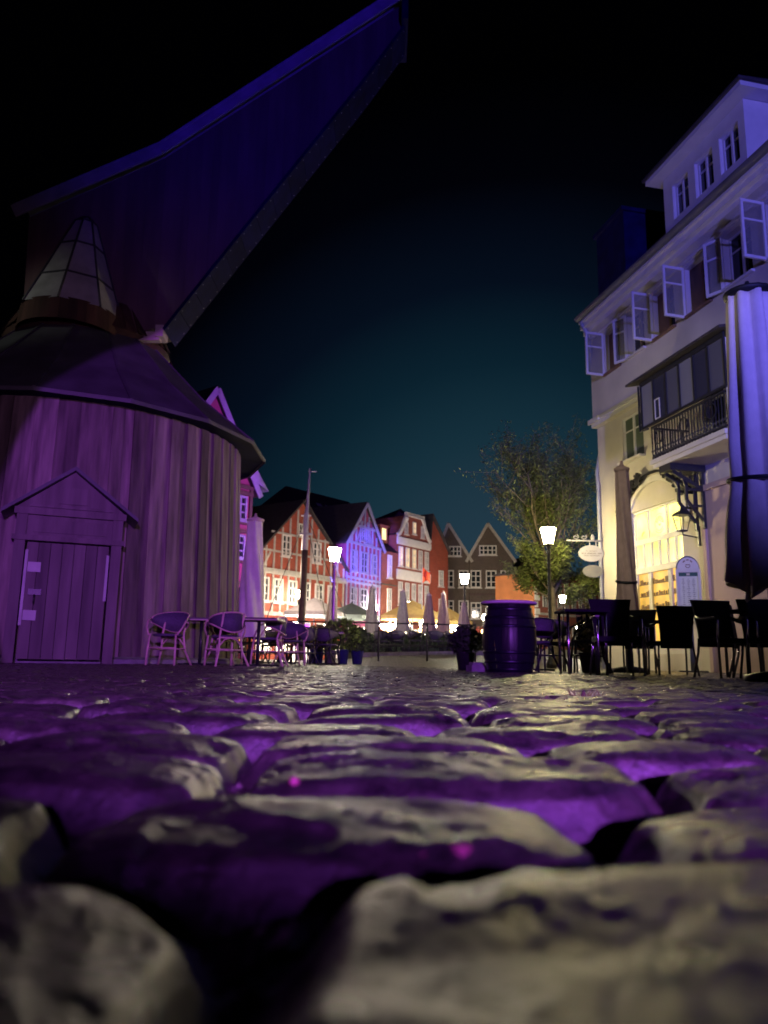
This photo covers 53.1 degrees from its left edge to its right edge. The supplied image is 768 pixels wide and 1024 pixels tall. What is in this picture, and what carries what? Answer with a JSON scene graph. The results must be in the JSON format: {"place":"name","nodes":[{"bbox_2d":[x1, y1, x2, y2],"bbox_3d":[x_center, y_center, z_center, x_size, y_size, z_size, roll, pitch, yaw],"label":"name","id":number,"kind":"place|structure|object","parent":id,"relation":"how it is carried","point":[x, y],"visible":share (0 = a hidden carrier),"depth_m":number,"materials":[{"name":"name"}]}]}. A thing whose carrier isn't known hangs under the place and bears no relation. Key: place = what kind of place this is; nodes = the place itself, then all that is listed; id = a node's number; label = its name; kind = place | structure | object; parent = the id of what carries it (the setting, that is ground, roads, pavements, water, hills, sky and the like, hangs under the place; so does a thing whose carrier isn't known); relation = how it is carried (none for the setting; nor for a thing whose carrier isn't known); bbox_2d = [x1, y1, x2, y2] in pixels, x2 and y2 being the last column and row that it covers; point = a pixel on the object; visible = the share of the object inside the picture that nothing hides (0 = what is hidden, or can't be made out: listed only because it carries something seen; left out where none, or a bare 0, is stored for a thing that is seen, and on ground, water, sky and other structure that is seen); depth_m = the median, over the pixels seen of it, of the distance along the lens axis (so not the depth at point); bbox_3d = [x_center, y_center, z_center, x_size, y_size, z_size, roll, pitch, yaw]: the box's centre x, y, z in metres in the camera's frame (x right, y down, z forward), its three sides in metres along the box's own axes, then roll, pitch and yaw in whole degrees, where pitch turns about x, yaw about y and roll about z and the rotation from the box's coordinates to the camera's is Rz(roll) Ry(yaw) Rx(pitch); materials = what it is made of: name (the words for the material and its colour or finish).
{"place":"outdoors","nodes":[
{"label":"outdoors","id":0,"kind":"place"},
{"bbox_2d":[0,663,767,1023],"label":"cobblestone pavement","id":1,"kind":"structure","parent":0,"point":[164,871],"depth_m":0.34,"materials":[{"name":"stone"}]},
{"bbox_2d":[145,612,191,664],"bbox_3d":[-3.245,1.906,11.597,0.628,0.831,0.572,-1,-11,8],"label":"bistro chair","id":2,"kind":"object","parent":1,"relation":"on","point":[176,622],"visible":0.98,"depth_m":11.75,"materials":[{"name":"wicker"}]},
{"bbox_2d":[178,617,219,664],"bbox_3d":[-2.986,2.115,12.516,0.724,0.747,0.724,2,-11,-4],"label":"cafe table","id":3,"kind":"object","parent":1,"relation":"on","point":[200,620],"visible":0.66,"depth_m":12.45,"materials":[{"name":"laminate"}]},
{"bbox_2d":[203,624,245,664],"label":"bistro chair","id":4,"kind":"object","parent":1,"relation":"on","point":[213,630],"visible":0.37,"depth_m":13.00,"materials":[{"name":"grey wicker"}]},
{"bbox_2d":[203,611,248,665],"bbox_3d":[-2.419,1.956,11.786,0.628,0.831,0.572,8,-13,-34],"label":"bistro chair","id":5,"kind":"object","parent":1,"relation":"on","point":[231,622],"visible":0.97,"depth_m":11.64,"materials":[{"name":"pink wicker"}]},
{"bbox_2d":[235,617,285,666],"bbox_3d":[-1.985,2.057,12.123,0.724,0.747,0.724,0,-11,3],"label":"cafe table","id":6,"kind":"object","parent":1,"relation":"on","point":[258,620],"visible":0.81,"depth_m":12.04,"materials":[{"name":"black metal"}]},
{"bbox_2d":[250,617,288,665],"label":"bistro chair","id":7,"kind":"object","parent":1,"relation":"on","point":[279,627],"visible":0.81,"depth_m":12.64,"materials":[{"name":"grey wicker"}]},
{"bbox_2d":[272,622,308,665],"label":"bistro chair","id":8,"kind":"object","parent":1,"relation":"on","point":[294,629],"visible":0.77,"depth_m":14.64,"materials":[{"name":"grey wicker"}]},
{"bbox_2d":[29,775,654,1023],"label":"joint grit","id":9,"kind":"object","parent":1,"relation":"on","point":[249,947],"visible":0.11,"depth_m":0.25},
{"bbox_2d":[450,843,471,855],"bbox_3d":[0.032,0.142,0.316,0.013,0.011,0.013,1,-11,0],"label":"petal","id":10,"kind":"object","parent":1,"relation":"on","point":[461,849],"visible":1,"depth_m":0.31,"materials":[{"name":"plant"}]},
{"bbox_2d":[446,623,482,669],"bbox_3d":[1.297,2.117,12.103,0.659,0.741,0.670,1,-11,0],"label":"potted plant","id":11,"kind":"object","parent":1,"relation":"on","point":[461,639],"visible":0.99,"depth_m":12.01,"materials":[{"name":"green plant"}]},
{"bbox_2d":[466,662,487,671],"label":"stone block","id":12,"kind":"structure","parent":1,"relation":"on","point":[476,666],"depth_m":10.71,"materials":[{"name":"stone"}]},
{"bbox_2d":[481,600,536,672],"bbox_3d":[1.731,1.727,10.620,0.780,0.965,0.780,1,-11,0],"label":"barrel table","id":13,"kind":"object","parent":1,"relation":"on","point":[509,634],"visible":0.98,"depth_m":10.34,"materials":[{"name":"wood"}]},
{"bbox_2d":[534,617,558,670],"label":"bistro chair","id":14,"kind":"object","parent":1,"relation":"on","point":[545,627],"visible":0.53,"depth_m":11.80,"materials":[{"name":"black metal"}]},
{"bbox_2d":[535,619,570,670],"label":"bistro chair","id":15,"kind":"object","parent":1,"relation":"on","point":[563,629],"visible":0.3,"depth_m":12.19,"materials":[{"name":"black metal"}]},
{"bbox_2d":[554,609,609,675],"bbox_3d":[2.423,1.596,9.375,0.550,0.780,0.550,1,-11,0],"label":"terrace table","id":16,"kind":"object","parent":1,"relation":"on","point":[567,612],"visible":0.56,"depth_m":9.19,"materials":[{"name":"black metal"}]},
{"bbox_2d":[563,614,604,672],"bbox_3d":[3.171,2.056,12.110,0.574,0.934,0.569,3,-11,-10],"label":"wicker chair","id":17,"kind":"object","parent":1,"relation":"on","point":[581,627],"visible":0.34,"depth_m":11.89,"materials":[{"name":"black wicker"}]},
{"bbox_2d":[573,596,601,672],"bbox_3d":[3.118,1.861,11.730,0.534,1.163,0.557,8,-13,-34],"label":"potted plant","id":18,"kind":"object","parent":1,"relation":"on","point":[585,661],"visible":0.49,"depth_m":11.66,"materials":[{"name":"green plant"}]},
{"bbox_2d":[570,619,613,673],"bbox_3d":[2.974,1.903,11.028,0.572,0.831,0.628,-3,-11,20],"label":"bistro chair","id":19,"kind":"object","parent":1,"relation":"on","point":[589,624],"visible":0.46,"depth_m":10.87,"materials":[{"name":"black metal"}]},
{"bbox_2d":[588,599,645,675],"bbox_3d":[2.777,1.498,9.221,0.574,0.934,0.570,0,-11,4],"label":"wicker chair","id":20,"kind":"object","parent":1,"relation":"on","point":[618,615],"visible":0.94,"depth_m":9.42,"materials":[{"name":"wicker"}]},
{"bbox_2d":[612,461,643,672],"bbox_3d":[3.956,0.848,12.576,0.600,3.490,0.600,1,-11,0],"label":"closed parasol","id":21,"kind":"object","parent":1,"relation":"on","point":[626,581],"visible":0.93,"depth_m":12.53,"materials":[{"name":"fabric"}]},
{"bbox_2d":[609,609,657,674],"bbox_3d":[3.607,1.867,11.081,0.574,0.934,0.569,-7,-14,37],"label":"wicker chair","id":22,"kind":"object","parent":1,"relation":"on","point":[649,616],"visible":0.42,"depth_m":11.21,"materials":[{"name":"black wicker"}]},
{"bbox_2d":[625,620,670,673],"bbox_3d":[3.916,2.015,11.438,0.550,0.780,0.550,2,-11,-5],"label":"terrace table","id":23,"kind":"object","parent":1,"relation":"on","point":[638,648],"visible":0.34,"depth_m":11.22,"materials":[{"name":"metal"}]},
{"bbox_2d":[574,75,767,672],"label":"cafe building","id":24,"kind":"structure","parent":1,"relation":"on","point":[650,319],"depth_m":15.93,"materials":[{"name":"beige paint"}]},
{"bbox_2d":[566,534,603,561],"bbox_3d":[5.008,0.889,19.087,0.932,0.695,0.095,1,-11,0],"label":"hanging sign","id":25,"kind":"object","parent":24,"relation":"attached to","point":[590,553],"visible":1,"depth_m":19.05,"materials":[{"name":"metal"}]},
{"bbox_2d":[583,561,602,577],"bbox_3d":[5.163,1.417,18.985,0.500,0.405,0.044,1,-11,0],"label":"hanging sign","id":26,"kind":"object","parent":25,"relation":"hanging from","point":[592,571],"visible":1,"depth_m":18.96,"materials":[{"name":"white metal"}]},
{"bbox_2d":[585,328,620,376],"bbox_3d":[5.466,-4.021,18.916,0.710,1.140,0.800,3,-11,-12],"label":"window","id":27,"kind":"structure","parent":24,"relation":"in","point":[613,366],"depth_m":19.17,"materials":[{"name":"white wood"}]},
{"bbox_2d":[612,310,645,363],"bbox_3d":[5.832,-4.181,18.047,0.380,1.140,1.115,3,-11,-12],"label":"window","id":28,"kind":"structure","parent":24,"relation":"in","point":[638,345],"depth_m":18.17,"materials":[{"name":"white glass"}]},
{"bbox_2d":[617,410,644,465],"bbox_3d":[5.817,-1.755,18.036,0.260,1.150,0.990,3,-11,-12],"label":"window","id":29,"kind":"structure","parent":24,"relation":"in","point":[633,440],"depth_m":18.10,"materials":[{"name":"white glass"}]},
{"bbox_2d":[631,285,676,342],"bbox_3d":[5.953,-4.423,16.767,0.710,1.140,0.880,3,-11,-12],"label":"window","id":30,"kind":"structure","parent":24,"relation":"in","point":[666,324],"depth_m":17.02,"materials":[{"name":"white wood"}]},
{"bbox_2d":[633,499,688,653],"bbox_3d":[6.056,1.451,16.724,0.120,3.230,1.980,3,-11,-12],"label":"shop window","id":31,"kind":"structure","parent":24,"relation":"in","point":[658,543],"depth_m":16.90,"materials":[{"name":"yellow glass"}]},
{"bbox_2d":[672,507,700,545],"bbox_3d":[6.033,0.270,15.262,0.526,0.800,0.283,3,-11,-12],"label":"wall lantern","id":32,"kind":"object","parent":24,"relation":"attached to","point":[681,512],"depth_m":15.23,"materials":[{"name":"black metal"}]},
{"bbox_2d":[661,256,712,319],"bbox_3d":[6.219,-4.642,15.596,0.710,1.140,0.880,3,-11,-12],"label":"window","id":33,"kind":"structure","parent":24,"relation":"in","point":[697,274],"depth_m":15.85,"materials":[{"name":"white wood"}]},
{"bbox_2d":[709,388,727,433],"bbox_3d":[6.679,-2.019,14.945,0.070,1.700,1.050,3,-11,-12],"label":"balcony railing","id":34,"kind":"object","parent":24,"relation":"in","point":[724,388],"depth_m":15.19,"materials":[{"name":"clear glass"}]},
{"bbox_2d":[703,223,754,297],"bbox_3d":[6.614,-4.825,14.602,0.380,1.140,1.175,3,-11,-12],"label":"window","id":35,"kind":"structure","parent":24,"relation":"in","point":[741,267],"depth_m":14.74,"materials":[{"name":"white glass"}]},
{"bbox_2d":[739,198,767,261],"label":"window","id":36,"kind":"structure","parent":24,"relation":"in","point":[741,200],"depth_m":13.62,"materials":[{"name":"white wood"}]},
{"bbox_2d":[647,606,700,675],"bbox_3d":[3.988,1.788,10.636,0.574,0.934,0.570,0,-11,5],"label":"wicker chair","id":37,"kind":"object","parent":1,"relation":"on","point":[676,623],"visible":0.9,"depth_m":10.44,"materials":[{"name":"black wicker"}]},
{"bbox_2d":[675,556,708,672],"bbox_3d":[5.692,1.891,14.288,0.500,2.140,0.350,-3,-11,18],"label":"menu board","id":38,"kind":"object","parent":1,"relation":"on","point":[688,578],"visible":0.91,"depth_m":14.30,"materials":[{"name":"white metal"}]},
{"bbox_2d":[690,600,762,677],"bbox_3d":[4.050,1.501,9.123,0.574,0.934,0.569,3,-11,-10],"label":"wicker chair","id":39,"kind":"object","parent":1,"relation":"on","point":[712,619],"visible":0.81,"depth_m":9.32,"materials":[{"name":"black wicker"}]},
{"bbox_2d":[729,605,740,677],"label":"wicker chair","id":40,"kind":"object","parent":1,"relation":"on","point":[733,630],"visible":0.38,"depth_m":9.85,"materials":[{"name":"black metal"}]},
{"bbox_2d":[724,608,764,677],"bbox_3d":[4.523,1.612,9.379,0.578,0.819,0.578,2,-11,-5],"label":"terrace table","id":41,"kind":"object","parent":1,"relation":"on","point":[733,611],"visible":0.27,"depth_m":9.53,"materials":[{"name":"metal"}]},
{"bbox_2d":[723,281,767,681],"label":"closed parasol","id":42,"kind":"object","parent":1,"relation":"on","point":[746,544],"visible":1,"depth_m":7.73,"materials":[{"name":"purple fabric"}]},
{"bbox_2d":[735,599,767,678],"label":"wicker chair","id":43,"kind":"object","parent":1,"relation":"on","point":[758,608],"visible":0.87,"depth_m":9.06,"materials":[{"name":"black wicker"}]},
{"bbox_2d":[0,0,767,577],"label":"sky","id":44,"kind":"structure","parent":0,"point":[423,291],"materials":[{"name":"black"}]},
{"bbox_2d":[259,655,652,670],"bbox_3d":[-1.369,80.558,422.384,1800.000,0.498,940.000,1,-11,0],"label":"ground","id":45,"kind":"structure","parent":0,"point":[421,661],"depth_m":22.71,"materials":[{"name":"grey stone"}]},
{"bbox_2d":[0,0,408,664],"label":"treadwheel crane","id":46,"kind":"object","parent":45,"relation":"on","point":[130,458],"visible":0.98,"depth_m":14.35,"materials":[{"name":"brown wood"}]},
{"bbox_2d":[15,542,108,659],"bbox_3d":[-4.869,1.355,11.674,1.190,1.740,0.241,5,-12,-22],"label":"door","id":47,"kind":"structure","parent":46,"relation":"in","point":[33,598],"depth_m":11.65,"materials":[{"name":"brown wood"}]},
{"bbox_2d":[197,385,268,658],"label":"jettied gable house","id":48,"kind":"structure","parent":45,"relation":"on","point":[252,486],"depth_m":30.51,"materials":[{"name":"tile"}]},
{"bbox_2d":[239,534,245,560],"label":"window","id":49,"kind":"structure","parent":48,"relation":"in","point":[242,537],"depth_m":30.40,"materials":[{"name":"white glass"}]},
{"bbox_2d":[240,495,247,522],"bbox_3d":[-5.697,-0.141,30.508,0.140,1.070,0.820,-7,-14,37],"label":"window","id":50,"kind":"structure","parent":48,"relation":"in","point":[243,499],"depth_m":30.66,"materials":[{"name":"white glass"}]},
{"bbox_2d":[238,513,264,663],"bbox_3d":[-2.829,1.609,16.479,0.659,3.230,0.606,1,-11,0],"label":"closed parasol","id":51,"kind":"object","parent":45,"relation":"on","point":[251,597],"visible":0.81,"depth_m":16.33,"materials":[{"name":"white fabric"}]},
{"bbox_2d":[263,629,289,661],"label":"bistro chair","id":52,"kind":"object","parent":45,"relation":"on","point":[273,635],"visible":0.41,"depth_m":18.43,"materials":[{"name":"black metal"}]},
{"bbox_2d":[246,499,349,659],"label":"half timbered house","id":53,"kind":"structure","parent":45,"relation":"on","point":[282,524],"depth_m":47.78,"materials":[{"name":"red brick"}]},
{"bbox_2d":[264,577,269,602],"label":"window","id":54,"kind":"structure","parent":53,"relation":"in","point":[266,595],"depth_m":45.27,"materials":[{"name":"white paint"}]},
{"bbox_2d":[273,578,283,603],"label":"window","id":55,"kind":"structure","parent":53,"relation":"in","point":[276,580],"depth_m":46.00,"materials":[{"name":"white paint"}]},
{"bbox_2d":[280,534,291,558],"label":"window","id":56,"kind":"structure","parent":53,"relation":"in","point":[285,538],"depth_m":47.00,"materials":[{"name":"white paint"}]},
{"bbox_2d":[286,580,297,605],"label":"window","id":57,"kind":"structure","parent":53,"relation":"in","point":[291,587],"depth_m":47.01,"materials":[{"name":"white paint"}]},
{"bbox_2d":[312,541,322,564],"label":"window","id":58,"kind":"structure","parent":53,"relation":"in","point":[315,546],"depth_m":49.23,"materials":[{"name":"white paint"}]},
{"bbox_2d":[290,627,318,664],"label":"bistro chair","id":59,"kind":"object","parent":45,"relation":"on","point":[312,634],"visible":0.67,"depth_m":17.04,"materials":[{"name":"fabric"}]},
{"bbox_2d":[261,486,349,506],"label":"roof","id":60,"kind":"structure","parent":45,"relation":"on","point":[286,494],"depth_m":69.08,"materials":[{"name":"tile"}]},
{"bbox_2d":[267,468,347,660],"bbox_3d":[-3.774,2.738,38.142,4.858,10.103,0.555,0,-11,6],"label":"ship mast","id":61,"kind":"object","parent":45,"relation":"on","point":[305,533],"visible":0.86,"depth_m":38.09,"materials":[{"name":"wood"}]},
{"bbox_2d":[284,598,343,625],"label":"open parasol","id":62,"kind":"object","parent":45,"relation":"on","point":[315,608],"visible":0.67,"depth_m":40.86,"materials":[{"name":"fabric"}]},
{"bbox_2d":[302,624,337,663],"bbox_3d":[-1.738,3.310,19.311,0.949,0.995,1.037,8,-13,-33],"label":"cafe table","id":63,"kind":"object","parent":45,"relation":"on","point":[318,656],"visible":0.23,"depth_m":19.14,"materials":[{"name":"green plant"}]},
{"bbox_2d":[310,628,340,664],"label":"bistro chair","id":64,"kind":"object","parent":45,"relation":"on","point":[325,634],"visible":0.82,"depth_m":17.41,"materials":[{"name":"black metal"}]},
{"bbox_2d":[319,619,340,662],"bbox_3d":[-1.366,3.243,19.243,0.616,1.115,0.550,1,-11,0],"label":"potted plant","id":65,"kind":"object","parent":45,"relation":"on","point":[331,625],"visible":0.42,"depth_m":19.16,"materials":[{"name":"green plant"}]},
{"bbox_2d":[323,589,337,659],"bbox_3d":[-2.232,4.725,32.679,0.771,3.070,0.695,1,-11,0],"label":"closed parasol","id":66,"kind":"object","parent":45,"relation":"on","point":[328,613],"visible":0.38,"depth_m":32.68,"materials":[{"name":"fabric"}]},
{"bbox_2d":[328,544,341,659],"bbox_3d":[-1.774,3.150,26.880,0.506,4.136,0.506,1,-11,0],"label":"street lamp","id":67,"kind":"object","parent":45,"relation":"on","point":[334,551],"visible":0.74,"depth_m":27.02,"materials":[{"name":"white metal"}]},
{"bbox_2d":[323,618,362,663],"bbox_3d":[-1.128,3.256,19.429,1.264,1.163,1.348,1,-11,0],"label":"potted plant","id":68,"kind":"object","parent":45,"relation":"on","point":[344,624],"visible":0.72,"depth_m":19.26,"materials":[{"name":"green plant"}]},
{"bbox_2d":[311,502,385,634],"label":"half timbered house","id":69,"kind":"structure","parent":45,"relation":"on","point":[352,531],"depth_m":53.67,"materials":[{"name":"paint"}]},
{"bbox_2d":[350,549,358,572],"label":"window","id":70,"kind":"structure","parent":69,"relation":"in","point":[352,565],"depth_m":52.39,"materials":[{"name":"white glass"}]},
{"bbox_2d":[360,588,366,609],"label":"window","id":71,"kind":"structure","parent":69,"relation":"in","point":[363,595],"depth_m":53.12,"materials":[{"name":"white glass"}]},
{"bbox_2d":[360,551,368,574],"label":"window","id":72,"kind":"structure","parent":69,"relation":"in","point":[364,555],"depth_m":53.63,"materials":[{"name":"white glass"}]},
{"bbox_2d":[369,554,377,576],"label":"window","id":73,"kind":"structure","parent":69,"relation":"in","point":[374,556],"depth_m":54.64,"materials":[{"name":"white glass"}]},
{"bbox_2d":[323,603,378,620],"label":"open parasol","id":74,"kind":"object","parent":45,"relation":"on","point":[352,611],"visible":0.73,"depth_m":42.82,"materials":[{"name":"green fabric"}]},
{"bbox_2d":[242,620,475,661],"bbox_3d":[-0.879,3.813,22.495,7.260,1.220,0.060,2,-11,-5],"label":"harbour railing","id":75,"kind":"object","parent":45,"relation":"on","point":[426,645],"visible":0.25,"depth_m":22.63,"materials":[{"name":"black metal"}]},
{"bbox_2d":[344,627,374,663],"bbox_3d":[-0.696,3.389,19.537,0.952,0.953,0.935,1,-11,0],"label":"potted plant","id":76,"kind":"object","parent":45,"relation":"on","point":[357,655],"visible":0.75,"depth_m":19.47,"materials":[{"name":"green plant"}]},
{"bbox_2d":[364,585,377,633],"bbox_3d":[-0.529,4.570,32.721,0.654,2.970,0.601,1,-11,0],"label":"closed parasol","id":77,"kind":"object","parent":45,"relation":"on","point":[371,614],"visible":0.84,"depth_m":32.64,"materials":[{"name":"beige fabric"}]},
{"bbox_2d":[377,524,397,630],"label":"brick house","id":78,"kind":"structure","parent":45,"relation":"on","point":[388,584],"depth_m":56.25,"materials":[{"name":"brick"}]},
{"bbox_2d":[390,630,405,651],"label":"bistro chair","id":79,"kind":"object","parent":45,"relation":"on","point":[401,634],"visible":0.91,"depth_m":27.83,"materials":[{"name":"wicker"}]},
{"bbox_2d":[395,588,409,631],"bbox_3d":[0.818,4.740,33.705,0.701,2.820,0.632,1,-11,0],"label":"closed parasol","id":80,"kind":"object","parent":45,"relation":"on","point":[402,615],"visible":0.89,"depth_m":33.61,"materials":[{"name":"beige fabric"}]},
{"bbox_2d":[375,512,431,633],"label":"scroll gable house","id":81,"kind":"structure","parent":45,"relation":"on","point":[409,541],"depth_m":59.08,"materials":[{"name":"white brick"}]},
{"bbox_2d":[381,600,437,629],"bbox_3d":[1.496,6.113,40.578,3.326,2.900,3.326,1,-11,0],"label":"open parasol","id":82,"kind":"object","parent":45,"relation":"on","point":[415,612],"visible":0.59,"depth_m":39.79,"materials":[{"name":"fabric"}]},
{"bbox_2d":[406,630,422,651],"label":"bistro chair","id":83,"kind":"object","parent":45,"relation":"on","point":[411,633],"visible":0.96,"depth_m":27.43,"materials":[{"name":"wicker"}]},
{"bbox_2d":[350,633,481,651],"bbox_3d":[1.310,5.173,30.071,5.581,1.026,0.694,1,-11,0],"label":"clipped hedge","id":84,"kind":"object","parent":45,"relation":"on","point":[399,649],"visible":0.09,"depth_m":29.84,"materials":[{"name":"green plant"}]},
{"bbox_2d":[348,651,483,658],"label":"kerb","id":85,"kind":"structure","parent":45,"relation":"on","point":[369,654],"depth_m":26.47,"materials":[{"name":"stone"}]},
{"bbox_2d":[421,565,429,628],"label":"flag on pole","id":86,"kind":"object","parent":45,"relation":"on","point":[425,575],"visible":0.86,"depth_m":40.05,"materials":[{"name":"red fabric"}]},
{"bbox_2d":[421,592,436,631],"bbox_3d":[1.967,4.832,33.691,0.701,2.670,0.632,1,-11,0],"label":"closed parasol","id":87,"kind":"object","parent":45,"relation":"on","point":[428,617],"visible":0.87,"depth_m":33.61,"materials":[{"name":"fabric"}]},
{"bbox_2d":[420,513,451,611],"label":"brick house","id":88,"kind":"structure","parent":45,"relation":"on","point":[440,551],"depth_m":62.20,"materials":[{"name":"brick"}]},
{"bbox_2d":[428,631,444,650],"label":"bistro chair","id":89,"kind":"object","parent":45,"relation":"on","point":[433,636],"visible":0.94,"depth_m":27.82,"materials":[{"name":"wicker"}]},
{"bbox_2d":[436,591,450,631],"bbox_3d":[2.907,5.401,37.657,0.841,3.070,0.759,1,-11,0],"label":"closed parasol","id":90,"kind":"object","parent":45,"relation":"on","point":[443,616],"visible":0.86,"depth_m":37.56,"materials":[{"name":"fabric"}]},
{"bbox_2d":[435,607,471,623],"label":"open parasol","id":91,"kind":"object","parent":45,"relation":"on","point":[453,617],"visible":0.14,"depth_m":41.71,"materials":[{"name":"fabric"}]},
{"bbox_2d":[443,522,472,618],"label":"dark brick house","id":92,"kind":"structure","parent":45,"relation":"on","point":[458,565],"depth_m":66.29,"materials":[{"name":"brick"}]},
{"bbox_2d":[458,600,470,628],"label":"closed parasol","id":93,"kind":"object","parent":45,"relation":"on","point":[463,617],"visible":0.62,"depth_m":36.11,"materials":[{"name":"fabric"}]},
{"bbox_2d":[460,571,469,602],"bbox_3d":[3.967,4.931,37.758,0.506,4.066,0.506,1,-11,0],"label":"street lamp","id":94,"kind":"object","parent":45,"relation":"on","point":[464,575],"visible":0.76,"depth_m":37.91,"materials":[{"name":"black metal"}]},
{"bbox_2d":[465,523,516,632],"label":"dark brick house","id":95,"kind":"structure","parent":45,"relation":"on","point":[488,551],"depth_m":66.09,"materials":[{"name":"brick"}]},
{"bbox_2d":[470,570,481,588],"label":"window","id":96,"kind":"structure","parent":95,"relation":"in","point":[475,574],"depth_m":66.00,"materials":[{"name":"white paint"}]},
{"bbox_2d":[470,602,481,619],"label":"window","id":97,"kind":"structure","parent":95,"relation":"in","point":[475,606],"depth_m":65.49,"materials":[{"name":"white glass"}]},
{"bbox_2d":[478,545,497,555],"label":"window","id":98,"kind":"structure","parent":95,"relation":"in","point":[484,550],"depth_m":66.36,"materials":[{"name":"white paint"}]},
{"bbox_2d":[485,570,495,588],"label":"window","id":99,"kind":"structure","parent":95,"relation":"in","point":[490,579],"depth_m":65.89,"materials":[{"name":"white paint"}]},
{"bbox_2d":[454,416,599,666],"bbox_3d":[4.265,0.569,20.848,4.126,7.156,5.293,-3,-11,20],"label":"sparse tree","id":100,"kind":"object","parent":45,"relation":"on","point":[553,506],"visible":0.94,"depth_m":20.66,"materials":[{"name":"green plant"}]},
{"bbox_2d":[493,573,601,662],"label":"arcaded brick building","id":101,"kind":"structure","parent":45,"relation":"on","point":[504,586],"depth_m":49.46,"materials":[{"name":"orange brick"}]},
{"bbox_2d":[540,523,556,668],"bbox_3d":[3.769,1.871,17.471,0.387,3.309,0.387,1,-11,0],"label":"street lamp","id":102,"kind":"object","parent":45,"relation":"on","point":[548,532],"visible":0.91,"depth_m":17.57,"materials":[{"name":"black metal"}]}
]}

